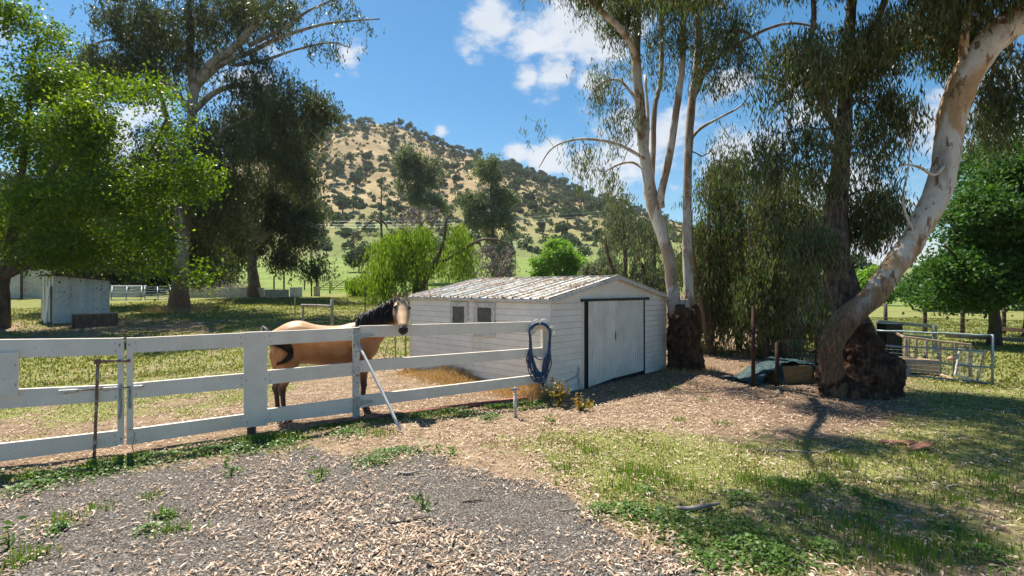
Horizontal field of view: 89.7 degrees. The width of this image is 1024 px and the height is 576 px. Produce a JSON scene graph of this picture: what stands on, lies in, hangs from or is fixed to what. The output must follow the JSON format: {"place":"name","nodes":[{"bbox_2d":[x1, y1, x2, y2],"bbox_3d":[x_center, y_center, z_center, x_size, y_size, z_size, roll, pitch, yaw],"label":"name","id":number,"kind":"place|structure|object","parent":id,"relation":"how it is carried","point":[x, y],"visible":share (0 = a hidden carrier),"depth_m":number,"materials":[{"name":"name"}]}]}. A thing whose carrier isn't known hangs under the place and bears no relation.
{"place":"outdoors","nodes":[
{"label":"outdoors","id":0,"kind":"place"},
{"bbox_2d":[17,123,911,280],"bbox_3d":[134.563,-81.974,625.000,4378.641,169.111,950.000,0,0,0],"label":"hill","id":1,"kind":"structure","parent":0,"point":[373,186],"depth_m":290.52,"materials":[{"name":"beige soil"}]},
{"bbox_2d":[326,164,342,179],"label":"oak tree","id":2,"kind":"object","parent":1,"relation":"on","point":[335,171],"visible":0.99,"depth_m":302.81,"materials":[{"name":"green plant"}]},
{"bbox_2d":[332,211,350,229],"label":"oak tree","id":3,"kind":"object","parent":1,"relation":"on","point":[343,218],"visible":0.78,"depth_m":219.65,"materials":[{"name":"green plant"}]},
{"bbox_2d":[333,196,352,213],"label":"oak tree","id":4,"kind":"object","parent":1,"relation":"on","point":[339,202],"visible":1,"depth_m":241.91,"materials":[{"name":"green plant"}]},
{"bbox_2d":[349,171,362,185],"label":"oak tree","id":5,"kind":"object","parent":1,"relation":"on","point":[354,177],"visible":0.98,"depth_m":292.95,"materials":[{"name":"green plant"}]},
{"bbox_2d":[386,198,403,217],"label":"oak tree","id":6,"kind":"object","parent":1,"relation":"on","point":[397,206],"visible":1,"depth_m":242.10,"materials":[{"name":"green plant"}]},
{"bbox_2d":[278,122,712,250],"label":"hill scrub","id":7,"kind":"object","parent":1,"relation":"on","point":[562,199],"visible":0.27,"depth_m":306.14,"materials":[{"name":"green plant"}]},
{"bbox_2d":[523,189,536,200],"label":"oak tree","id":8,"kind":"object","parent":1,"relation":"on","point":[530,196],"visible":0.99,"depth_m":292.04,"materials":[{"name":"green plant"}]},
{"bbox_2d":[554,220,568,237],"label":"oak tree","id":9,"kind":"object","parent":1,"relation":"on","point":[561,226],"visible":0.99,"depth_m":223.79,"materials":[{"name":"green plant"}]},
{"bbox_2d":[559,206,574,222],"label":"oak tree","id":10,"kind":"object","parent":1,"relation":"on","point":[569,213],"visible":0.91,"depth_m":264.29,"materials":[{"name":"green plant"}]},
{"bbox_2d":[254,180,909,291],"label":"scrub belt","id":11,"kind":"object","parent":1,"relation":"on","point":[345,231],"visible":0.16,"depth_m":210.16,"materials":[{"name":"green plant"}]},
{"bbox_2d":[0,257,1023,575],"bbox_3d":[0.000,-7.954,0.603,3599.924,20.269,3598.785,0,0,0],"label":"ground","id":12,"kind":"structure","parent":0,"point":[530,521],"depth_m":5.59,"materials":[{"name":"soil"}]},
{"bbox_2d":[10,274,19,297],"bbox_3d":[-38.835,-0.275,40.000,1.398,2.152,0.115,0,0,0],"label":"corrugated panel","id":13,"kind":"object","parent":12,"relation":"on","point":[15,287],"visible":0.45,"depth_m":40.00,"materials":[{"name":"white paint"}]},
{"bbox_2d":[0,516,30,549],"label":"weed","id":14,"kind":"object","parent":12,"relation":"on","point":[9,523],"visible":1,"depth_m":3.95,"materials":[{"name":"green plant"}]},
{"bbox_2d":[23,269,50,297],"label":"corrugated panel","id":15,"kind":"object","parent":12,"relation":"on","point":[31,289],"visible":0.53,"depth_m":40.10,"materials":[{"name":"white paint"}]},
{"bbox_2d":[0,159,90,275],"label":"dense tree","id":16,"kind":"object","parent":12,"relation":"on","point":[3,174],"visible":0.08,"depth_m":44.42,"materials":[{"name":"green plant"}]},
{"bbox_2d":[0,337,123,460],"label":"board gate","id":17,"kind":"structure","parent":12,"relation":"on","point":[12,393],"depth_m":5.94,"materials":[{"name":"white paint"}]},
{"bbox_2d":[58,385,143,394],"bbox_3d":[-4.876,1.210,6.136,0.810,0.066,0.038,0,0,-28],"label":"slide bolt","id":18,"kind":"object","parent":17,"relation":"attached to","point":[104,389],"visible":1,"depth_m":6.12,"materials":[{"name":"metal"}]},
{"bbox_2d":[92,359,130,457],"bbox_3d":[-4.775,1.437,6.138,0.366,1.186,0.065,0,0,-22],"label":"drop rod","id":19,"kind":"object","parent":17,"relation":"attached to","point":[97,362],"visible":0.95,"depth_m":6.07,"materials":[{"name":"metal"}]},
{"bbox_2d":[38,274,112,323],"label":"metal shed","id":20,"kind":"structure","parent":12,"relation":"on","point":[64,299],"depth_m":24.03,"materials":[{"name":"white metal"}]},
{"bbox_2d":[71,312,117,327],"bbox_3d":[-18.487,1.414,22.825,1.582,0.599,0.730,0,0,-44],"label":"wooden trough","id":21,"kind":"object","parent":12,"relation":"on","point":[80,320],"visible":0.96,"depth_m":22.56,"materials":[{"name":"brown wood"}]},
{"bbox_2d":[48,196,146,287],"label":"dense tree","id":22,"kind":"object","parent":12,"relation":"on","point":[114,278],"visible":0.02,"depth_m":47.10,"materials":[{"name":"green plant"}]},
{"bbox_2d":[0,0,236,328],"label":"leafy tree","id":23,"kind":"object","parent":12,"relation":"on","point":[45,207],"visible":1,"depth_m":20.07,"materials":[{"name":"green plant"}]},
{"bbox_2d":[110,286,141,300],"bbox_3d":[-28.637,0.402,38.259,2.583,1.079,0.580,0,0,0],"label":"metal hurdle","id":24,"kind":"object","parent":12,"relation":"on","point":[126,296],"visible":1,"depth_m":38.16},
{"bbox_2d":[110,285,146,296],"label":"corrugated panel","id":25,"kind":"object","parent":12,"relation":"on","point":[132,291],"visible":0.63,"depth_m":41.37,"materials":[{"name":"white paint"}]},
{"bbox_2d":[109,218,189,293],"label":"dense tree","id":26,"kind":"object","parent":12,"relation":"on","point":[131,282],"visible":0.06,"depth_m":45.20,"materials":[{"name":"green plant"}]},
{"bbox_2d":[144,286,170,299],"bbox_3d":[-26.689,0.398,38.800,2.449,1.055,0.658,0,0,0],"label":"metal hurdle","id":27,"kind":"object","parent":12,"relation":"on","point":[157,294],"visible":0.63,"depth_m":38.74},
{"bbox_2d":[2,0,384,311],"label":"eucalyptus tree","id":28,"kind":"object","parent":12,"relation":"on","point":[246,140],"visible":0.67,"depth_m":29.05,"materials":[{"name":"plant"}]},
{"bbox_2d":[189,290,215,297],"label":"corrugated panel","id":29,"kind":"object","parent":12,"relation":"on","point":[197,294],"visible":0.81,"depth_m":41.26,"materials":[{"name":"white paint"}]},
{"bbox_2d":[162,213,262,289],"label":"dense tree","id":30,"kind":"object","parent":12,"relation":"on","point":[239,268],"visible":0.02,"depth_m":49.54,"materials":[{"name":"green plant"}]},
{"bbox_2d":[0,363,446,455],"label":"paddock grass","id":31,"kind":"structure","parent":12,"relation":"on","point":[187,376],"depth_m":8.95,"materials":[{"name":"plant"}]},
{"bbox_2d":[216,288,236,297],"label":"corrugated panel","id":32,"kind":"object","parent":12,"relation":"on","point":[226,292],"visible":0.94,"depth_m":41.15,"materials":[{"name":"white paint"}]},
{"bbox_2d":[220,454,243,476],"bbox_3d":[-2.999,1.907,5.530,0.203,0.226,0.248,0,0,39],"label":"weed","id":33,"kind":"object","parent":12,"relation":"on","point":[231,470],"visible":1,"depth_m":5.52,"materials":[{"name":"green plant"}]},
{"bbox_2d":[126,328,352,444],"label":"board gate","id":34,"kind":"structure","parent":12,"relation":"on","point":[254,378],"depth_m":7.01,"materials":[{"name":"white paint"}]},
{"bbox_2d":[189,276,291,294],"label":"brush pile","id":35,"kind":"object","parent":12,"relation":"on","point":[241,286],"visible":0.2,"depth_m":42.89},
{"bbox_2d":[237,288,263,296],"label":"corrugated panel","id":36,"kind":"object","parent":12,"relation":"on","point":[242,292],"visible":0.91,"depth_m":40.98,"materials":[{"name":"white paint"}]},
{"bbox_2d":[264,289,288,297],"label":"corrugated panel","id":37,"kind":"object","parent":12,"relation":"on","point":[277,293],"visible":1,"depth_m":40.61,"materials":[{"name":"white paint"}]},
{"bbox_2d":[205,87,348,296],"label":"eucalyptus tree","id":38,"kind":"object","parent":12,"relation":"on","point":[298,228],"visible":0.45,"depth_m":40.31,"materials":[{"name":"plant"}]},
{"bbox_2d":[290,287,302,296],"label":"corrugated panel","id":39,"kind":"object","parent":12,"relation":"on","point":[296,292],"visible":0.99,"depth_m":41.54,"materials":[{"name":"white paint"}]},
{"bbox_2d":[304,456,333,482],"bbox_3d":[-2.017,1.891,5.388,0.268,0.259,0.271,0,0,30],"label":"weed","id":40,"kind":"object","parent":12,"relation":"on","point":[321,473],"visible":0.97,"depth_m":5.39,"materials":[{"name":"green plant"}]},
{"bbox_2d":[330,299,333,325],"bbox_3d":[-6.291,1.187,18.000,0.109,1.600,0.110,0,0,-23],"label":"fence post","id":41,"kind":"object","parent":12,"relation":"on","point":[331,313],"visible":0.59,"depth_m":17.96,"materials":[{"name":"grey wood"}]},
{"bbox_2d":[261,290,410,422],"bbox_3d":[-2.710,1.021,8.106,2.251,2.002,0.869,0,0,-15],"label":"horse","id":42,"kind":"object","parent":12,"relation":"on","point":[394,310],"visible":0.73,"depth_m":7.94},
{"bbox_2d":[0,433,695,575],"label":"gravel stones","id":43,"kind":"object","parent":12,"relation":"on","point":[319,521],"visible":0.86,"depth_m":4.33,"materials":[{"name":"gravel"}]},
{"bbox_2d":[326,415,379,425],"bbox_3d":[-2.356,1.980,7.663,0.782,0.086,0.085,0,0,-30],"label":"edging timber","id":44,"kind":"object","parent":12,"relation":"on","point":[357,418],"visible":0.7,"depth_m":7.64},
{"bbox_2d":[342,245,369,271],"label":"tree","id":45,"kind":"object","parent":12,"relation":"on","point":[351,253],"visible":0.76,"depth_m":110.70,"materials":[{"name":"green plant"}]},
{"bbox_2d":[340,274,387,296],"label":"lime bush","id":46,"kind":"object","parent":12,"relation":"on","point":[351,291],"visible":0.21,"depth_m":43.36,"materials":[{"name":"green plant"}]},
{"bbox_2d":[344,179,387,300],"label":"dead tree","id":47,"kind":"object","parent":12,"relation":"on","point":[381,221],"visible":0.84,"depth_m":36.96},
{"bbox_2d":[356,341,401,430],"bbox_3d":[-1.938,1.424,7.487,1.180,1.224,0.042,0,0,42],"label":"leaning pole","id":48,"kind":"object","parent":12,"relation":"on","point":[378,385],"visible":0.92,"depth_m":7.46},
{"bbox_2d":[380,407,440,418],"bbox_3d":[-1.593,1.974,8.118,0.979,0.076,0.085,0,0,-31],"label":"edging timber","id":49,"kind":"object","parent":12,"relation":"on","point":[411,411],"visible":0.54,"depth_m":8.07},
{"bbox_2d":[393,203,446,289],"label":"dead tree","id":50,"kind":"object","parent":12,"relation":"on","point":[419,221],"visible":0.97,"depth_m":39.89,"materials":[{"name":"plant"}]},
{"bbox_2d":[389,140,451,230],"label":"grey gum","id":51,"kind":"object","parent":12,"relation":"on","point":[409,165],"visible":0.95,"depth_m":77.33,"materials":[{"name":"brown plant"}]},
{"bbox_2d":[327,212,515,306],"bbox_3d":[-5.843,-1.104,36.315,12.907,8.411,7.939,0,0,0],"label":"willow tree","id":52,"kind":"object","parent":12,"relation":"on","point":[404,258],"visible":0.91,"depth_m":35.33,"materials":[{"name":"green plant"}]},
{"bbox_2d":[409,492,438,512],"bbox_3d":[-0.807,1.924,4.687,0.299,0.169,0.222,0,0,-26],"label":"weed","id":53,"kind":"object","parent":12,"relation":"on","point":[422,500],"visible":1,"depth_m":4.68,"materials":[{"name":"green plant"}]},
{"bbox_2d":[141,304,720,402],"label":"dry grass","id":54,"kind":"structure","parent":12,"relation":"on","point":[446,375],"depth_m":10.95,"materials":[{"name":"plant"}]},
{"bbox_2d":[352,321,550,417],"bbox_3d":[-0.871,1.331,8.688,3.507,1.494,0.126,0,0,-26],"label":"board fence","id":55,"kind":"object","parent":12,"relation":"on","point":[359,366],"visible":0.91,"depth_m":8.52,"materials":[{"name":"white paint"}]},
{"bbox_2d":[530,319,555,335],"bbox_3d":[0.553,0.709,9.258,0.450,0.312,0.164,0,0,0],"label":"hose hanger","id":56,"kind":"object","parent":55,"relation":"attached to","point":[535,329],"visible":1,"depth_m":9.29,"materials":[{"name":"beige plastic"}]},
{"bbox_2d":[526,322,551,386],"bbox_3d":[0.484,1.188,9.257,0.473,1.167,0.164,0,0,0],"label":"garden hose","id":57,"kind":"object","parent":56,"relation":"hanging from","point":[536,372],"visible":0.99,"depth_m":9.21,"materials":[{"name":"blue rubber"}]},
{"bbox_2d":[440,400,500,410],"bbox_3d":[-0.690,1.978,8.665,1.117,0.085,0.085,0,0,-31],"label":"edging timber","id":58,"kind":"object","parent":12,"relation":"on","point":[475,404],"visible":0.68,"depth_m":8.65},
{"bbox_2d":[448,151,521,277],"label":"grey gum","id":59,"kind":"object","parent":12,"relation":"on","point":[485,219],"visible":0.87,"depth_m":73.15,"materials":[{"name":"brown plant"}]},
{"bbox_2d":[469,243,520,278],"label":"dead tree","id":60,"kind":"object","parent":12,"relation":"on","point":[488,247],"visible":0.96,"depth_m":33.91,"materials":[{"name":"plant"}]},
{"bbox_2d":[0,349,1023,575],"bbox_3d":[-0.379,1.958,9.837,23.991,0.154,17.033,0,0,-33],"label":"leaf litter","id":61,"kind":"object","parent":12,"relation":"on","point":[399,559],"visible":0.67,"depth_m":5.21,"materials":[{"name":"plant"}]},
{"bbox_2d":[0,399,1023,575],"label":"clover patches","id":62,"kind":"object","parent":12,"relation":"on","point":[708,554],"visible":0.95,"depth_m":4.40,"materials":[{"name":"green plant"}]},
{"bbox_2d":[0,295,1023,389],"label":"grass","id":63,"kind":"structure","parent":12,"relation":"on","point":[905,328],"depth_m":19.66,"materials":[{"name":"plant"}]},
{"bbox_2d":[1,383,1023,575],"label":"fresh grass","id":64,"kind":"structure","parent":12,"relation":"on","point":[902,545],"depth_m":4.81,"materials":[{"name":"plant"}]},
{"bbox_2d":[2,374,1023,575],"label":"lawn grass","id":65,"kind":"structure","parent":12,"relation":"on","point":[803,456],"depth_m":5.83,"materials":[{"name":"plant"}]},
{"bbox_2d":[510,387,518,417],"bbox_3d":[0.045,1.791,7.954,0.141,0.520,0.066,0,0,0],"label":"standpipe","id":66,"kind":"object","parent":12,"relation":"on","point":[515,401],"visible":0.91,"depth_m":7.93,"materials":[{"name":"plastic"}]},
{"bbox_2d":[408,275,666,392],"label":"garden shed","id":67,"kind":"structure","parent":12,"relation":"on","point":[609,328],"depth_m":10.84,"materials":[{"name":"white"}]},
{"bbox_2d":[450,302,468,322],"bbox_3d":[-1.150,0.633,11.216,0.583,0.654,0.032,0,0,44],"label":"window","id":68,"kind":"structure","parent":67,"relation":"in","point":[459,313],"depth_m":11.21,"materials":[{"name":"white paint"}]},
{"bbox_2d":[474,303,495,337],"bbox_3d":[-0.567,0.658,10.660,0.617,0.695,0.032,0,0,44],"label":"window","id":69,"kind":"structure","parent":67,"relation":"in","point":[483,312],"depth_m":10.65,"materials":[{"name":"white paint"}]},
{"bbox_2d":[408,274,612,298],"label":"roof leaf litter","id":70,"kind":"object","parent":67,"relation":"on","point":[540,281],"visible":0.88,"depth_m":11.54,"materials":[{"name":"plant"}]},
{"bbox_2d":[588,300,616,387],"bbox_3d":[1.877,1.123,10.636,0.032,1.715,1.072,0,0,44],"label":"door","id":71,"kind":"structure","parent":67,"relation":"in","point":[602,315],"depth_m":10.62,"materials":[{"name":"metal"}]},
{"bbox_2d":[617,300,643,376],"bbox_3d":[2.624,1.093,11.453,0.032,1.655,1.172,0,0,44],"label":"door","id":72,"kind":"structure","parent":67,"relation":"in","point":[630,313],"depth_m":11.44,"materials":[{"name":"metal"}]},
{"bbox_2d":[541,376,571,405],"bbox_3d":[0.769,1.758,8.678,0.415,0.530,0.417,0,0,38],"label":"rose bush","id":73,"kind":"object","parent":12,"relation":"on","point":[559,395],"visible":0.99,"depth_m":8.71,"materials":[{"name":"green plant"}]},
{"bbox_2d":[525,235,589,276],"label":"lime bush tree","id":74,"kind":"object","parent":12,"relation":"on","point":[567,259],"visible":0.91,"depth_m":57.07,"materials":[{"name":"green plant"}]},
{"bbox_2d":[571,392,594,411],"bbox_3d":[1.139,1.857,8.373,0.416,0.311,0.312,0,0,17],"label":"rose bush","id":75,"kind":"object","parent":12,"relation":"on","point":[580,404],"visible":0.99,"depth_m":8.36,"materials":[{"name":"yellow plant"}]},
{"bbox_2d":[577,249,628,276],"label":"silver shrub","id":76,"kind":"object","parent":12,"relation":"on","point":[590,269],"visible":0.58,"depth_m":49.64,"materials":[{"name":"brown plant"}]},
{"bbox_2d":[593,181,666,291],"bbox_3d":[4.476,-0.480,19.214,3.364,7.383,3.250,0,0,38],"label":"gum sapling","id":77,"kind":"object","parent":12,"relation":"on","point":[618,224],"visible":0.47,"depth_m":19.26,"materials":[{"name":"green plant"}]},
{"bbox_2d":[619,208,682,342],"bbox_3d":[4.986,0.523,18.262,2.802,6.808,2.582,0,0,-43],"label":"gum sapling","id":78,"kind":"object","parent":12,"relation":"on","point":[651,260],"visible":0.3,"depth_m":18.07,"materials":[{"name":"green plant"}]},
{"bbox_2d":[516,0,825,372],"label":"gum tree","id":79,"kind":"object","parent":12,"relation":"on","point":[684,337],"visible":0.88,"depth_m":12.42,"materials":[{"name":"green plant"}]},
{"bbox_2d":[676,502,719,510],"bbox_3d":[1.680,1.968,4.625,0.420,0.057,0.086,0,0,-7],"label":"fallen stick","id":80,"kind":"object","parent":12,"relation":"on","point":[698,507],"visible":0.97,"depth_m":4.60,"materials":[{"name":"grey wood"}]},
{"bbox_2d":[660,163,753,356],"bbox_3d":[5.890,-0.265,15.721,2.875,7.319,2.523,0,0,0],"label":"gum sapling","id":81,"kind":"object","parent":12,"relation":"on","point":[709,239],"visible":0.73,"depth_m":15.41,"materials":[{"name":"green plant"}]},
{"bbox_2d":[699,143,769,354],"bbox_3d":[7.152,-0.684,16.330,2.845,8.273,3.462,0,0,30],"label":"gum sapling","id":82,"kind":"object","parent":12,"relation":"on","point":[738,345],"visible":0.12,"depth_m":16.23,"materials":[{"name":"green plant"}]},
{"bbox_2d":[751,305,754,386],"bbox_3d":[4.849,1.219,10.350,0.076,1.740,0.076,0,0,23],"label":"steel post","id":83,"kind":"object","parent":12,"relation":"on","point":[752,345],"visible":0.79,"depth_m":10.32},
{"bbox_2d":[723,172,821,360],"bbox_3d":[7.124,-0.126,14.312,2.815,6.692,2.554,0,0,-29],"label":"gum sapling","id":84,"kind":"object","parent":12,"relation":"on","point":[765,297],"visible":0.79,"depth_m":14.06,"materials":[{"name":"green plant"}]},
{"bbox_2d":[775,342,778,387],"bbox_3d":[5.300,1.592,10.300,0.082,1.000,0.081,0,0,-23],"label":"steel post","id":85,"kind":"object","parent":12,"relation":"on","point":[776,364],"visible":0.79,"depth_m":10.27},
{"bbox_2d":[744,158,829,355],"bbox_3d":[8.493,-0.305,15.698,2.543,7.340,3.458,0,0,25],"label":"gum sapling","id":86,"kind":"object","parent":12,"relation":"on","point":[805,291],"visible":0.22,"depth_m":15.05,"materials":[{"name":"green plant"}]},
{"bbox_2d":[764,362,814,383],"bbox_3d":[5.941,1.826,11.124,0.935,0.389,0.579,0,0,-12],"label":"hay bale","id":87,"kind":"object","parent":12,"relation":"on","point":[793,372],"visible":0.72,"depth_m":10.89},
{"bbox_2d":[724,356,816,384],"bbox_3d":[5.670,1.754,11.124,1.757,0.472,1.002,0,0,-13],"label":"tarp","id":88,"kind":"object","parent":87,"relation":"on","point":[764,367],"visible":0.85,"depth_m":10.96,"materials":[{"name":"plastic"}]},
{"bbox_2d":[783,326,814,363],"bbox_3d":[7.356,1.489,13.179,0.750,1.002,0.042,0,0,39],"label":"corral panel","id":89,"kind":"object","parent":12,"relation":"on","point":[784,343],"visible":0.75,"depth_m":13.29,"materials":[{"name":"metal"}]},
{"bbox_2d":[776,443,842,452],"bbox_3d":[3.754,1.984,6.353,0.937,0.059,0.221,0,0,-7],"label":"fallen stick","id":90,"kind":"object","parent":12,"relation":"on","point":[810,451],"visible":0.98,"depth_m":6.30,"materials":[{"name":"brown wood"}]},
{"bbox_2d":[788,194,831,350],"bbox_3d":[9.819,0.164,16.516,2.490,7.026,2.597,0,0,0],"label":"gum sapling","id":91,"kind":"object","parent":12,"relation":"on","point":[822,283],"visible":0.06,"depth_m":16.32,"materials":[{"name":"green plant"}]},
{"bbox_2d":[633,0,1023,399],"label":"gum tree","id":92,"kind":"object","parent":12,"relation":"on","point":[857,360],"visible":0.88,"depth_m":9.74,"materials":[{"name":"green plant"}]},
{"bbox_2d":[850,252,875,271],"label":"dark tree","id":93,"kind":"object","parent":12,"relation":"on","point":[858,263],"visible":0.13,"depth_m":87.55,"materials":[{"name":"green plant"}]},
{"bbox_2d":[856,258,900,303],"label":"lime bush tree","id":94,"kind":"object","parent":12,"relation":"on","point":[864,275],"visible":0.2,"depth_m":60.79,"materials":[{"name":"green plant"}]},
{"bbox_2d":[876,323,903,356],"bbox_3d":[11.142,1.530,15.200,0.500,0.964,0.460,0,0,0],"label":"slatted bin","id":95,"kind":"object","parent":12,"relation":"on","point":[891,338],"visible":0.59,"depth_m":14.99,"materials":[{"name":"black metal"}]},
{"bbox_2d":[879,439,917,444],"bbox_3d":[4.968,1.983,6.620,0.428,0.062,0.152,0,0,8],"label":"bark slab","id":96,"kind":"object","parent":12,"relation":"on","point":[900,441],"depth_m":6.63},
{"bbox_2d":[876,320,936,352],"bbox_3d":[12.354,1.506,16.142,1.913,1.014,0.175,0,0,0],"label":"timber barrier","id":97,"kind":"object","parent":12,"relation":"on","point":[934,336],"visible":0.63,"depth_m":16.17,"materials":[{"name":"grey paint"}]},
{"bbox_2d":[891,258,946,310],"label":"tree","id":98,"kind":"object","parent":12,"relation":"on","point":[907,287],"visible":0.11,"depth_m":45.74,"materials":[{"name":"green plant"}]},
{"bbox_2d":[900,357,939,374],"bbox_3d":[9.289,1.802,12.089,0.771,0.356,1.022,0,0,0],"label":"sand box","id":99,"kind":"object","parent":12,"relation":"on","point":[928,368],"visible":0.49,"depth_m":11.73,"materials":[{"name":"beige wood"}]},
{"bbox_2d":[908,440,934,450],"bbox_3d":[5.042,1.946,6.341,0.404,0.092,0.145,0,0,-19],"label":"bark slab","id":100,"kind":"object","parent":12,"relation":"on","point":[923,444],"depth_m":6.36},
{"bbox_2d":[896,332,971,378],"bbox_3d":[9.571,1.555,11.952,0.963,0.898,1.476,0,0,-33],"label":"wooden pen","id":101,"kind":"object","parent":12,"relation":"on","point":[924,344],"visible":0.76,"depth_m":11.99,"materials":[{"name":"beige wood"}]},
{"bbox_2d":[876,330,993,383],"bbox_3d":[9.151,1.480,11.325,0.048,1.067,2.127,0,0,-42],"label":"corral panel","id":102,"kind":"object","parent":12,"relation":"on","point":[992,358],"visible":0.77,"depth_m":11.01,"materials":[{"name":"metal"}]},
{"bbox_2d":[900,142,1023,345],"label":"leafy tree","id":103,"kind":"object","parent":12,"relation":"on","point":[983,215],"visible":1,"depth_m":17.37,"materials":[{"name":"green plant"}]},
{"bbox_2d":[954,348,984,380],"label":"wire gate","id":104,"kind":"structure","parent":12,"relation":"on","point":[958,362],"depth_m":10.91,"materials":[{"name":"metal"}]},
{"bbox_2d":[927,114,1023,336],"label":"leafy tree","id":105,"kind":"object","parent":12,"relation":"on","point":[964,163],"visible":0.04,"depth_m":21.62,"materials":[{"name":"green plant"}]},
{"bbox_2d":[945,327,1023,341],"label":"rail fence","id":106,"kind":"object","parent":12,"relation":"on","point":[1010,339],"visible":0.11,"depth_m":18.85,"materials":[{"name":"brown wood"}]},
{"bbox_2d":[1002,307,1005,333],"bbox_3d":[21.303,1.384,22.300,0.142,1.420,0.144,0,0,-23],"label":"fence post","id":107,"kind":"object","parent":12,"relation":"on","point":[1003,321],"visible":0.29,"depth_m":22.26,"materials":[{"name":"brown wood"}]},
{"bbox_2d":[873,305,987,329],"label":"fence wires","id":108,"kind":"object","parent":107,"relation":"attached to","point":[921,323],"visible":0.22,"depth_m":22.19,"materials":[{"name":"metal"}]},
{"bbox_2d":[0,0,1023,268],"label":"sky","id":109,"kind":"structure","parent":0,"point":[468,74],"materials":[{"name":"blue"}]},
{"bbox_2d":[10,400,1019,570],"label":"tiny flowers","id":110,"kind":"object","parent":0,"point":[589,507],"visible":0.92,"depth_m":4.65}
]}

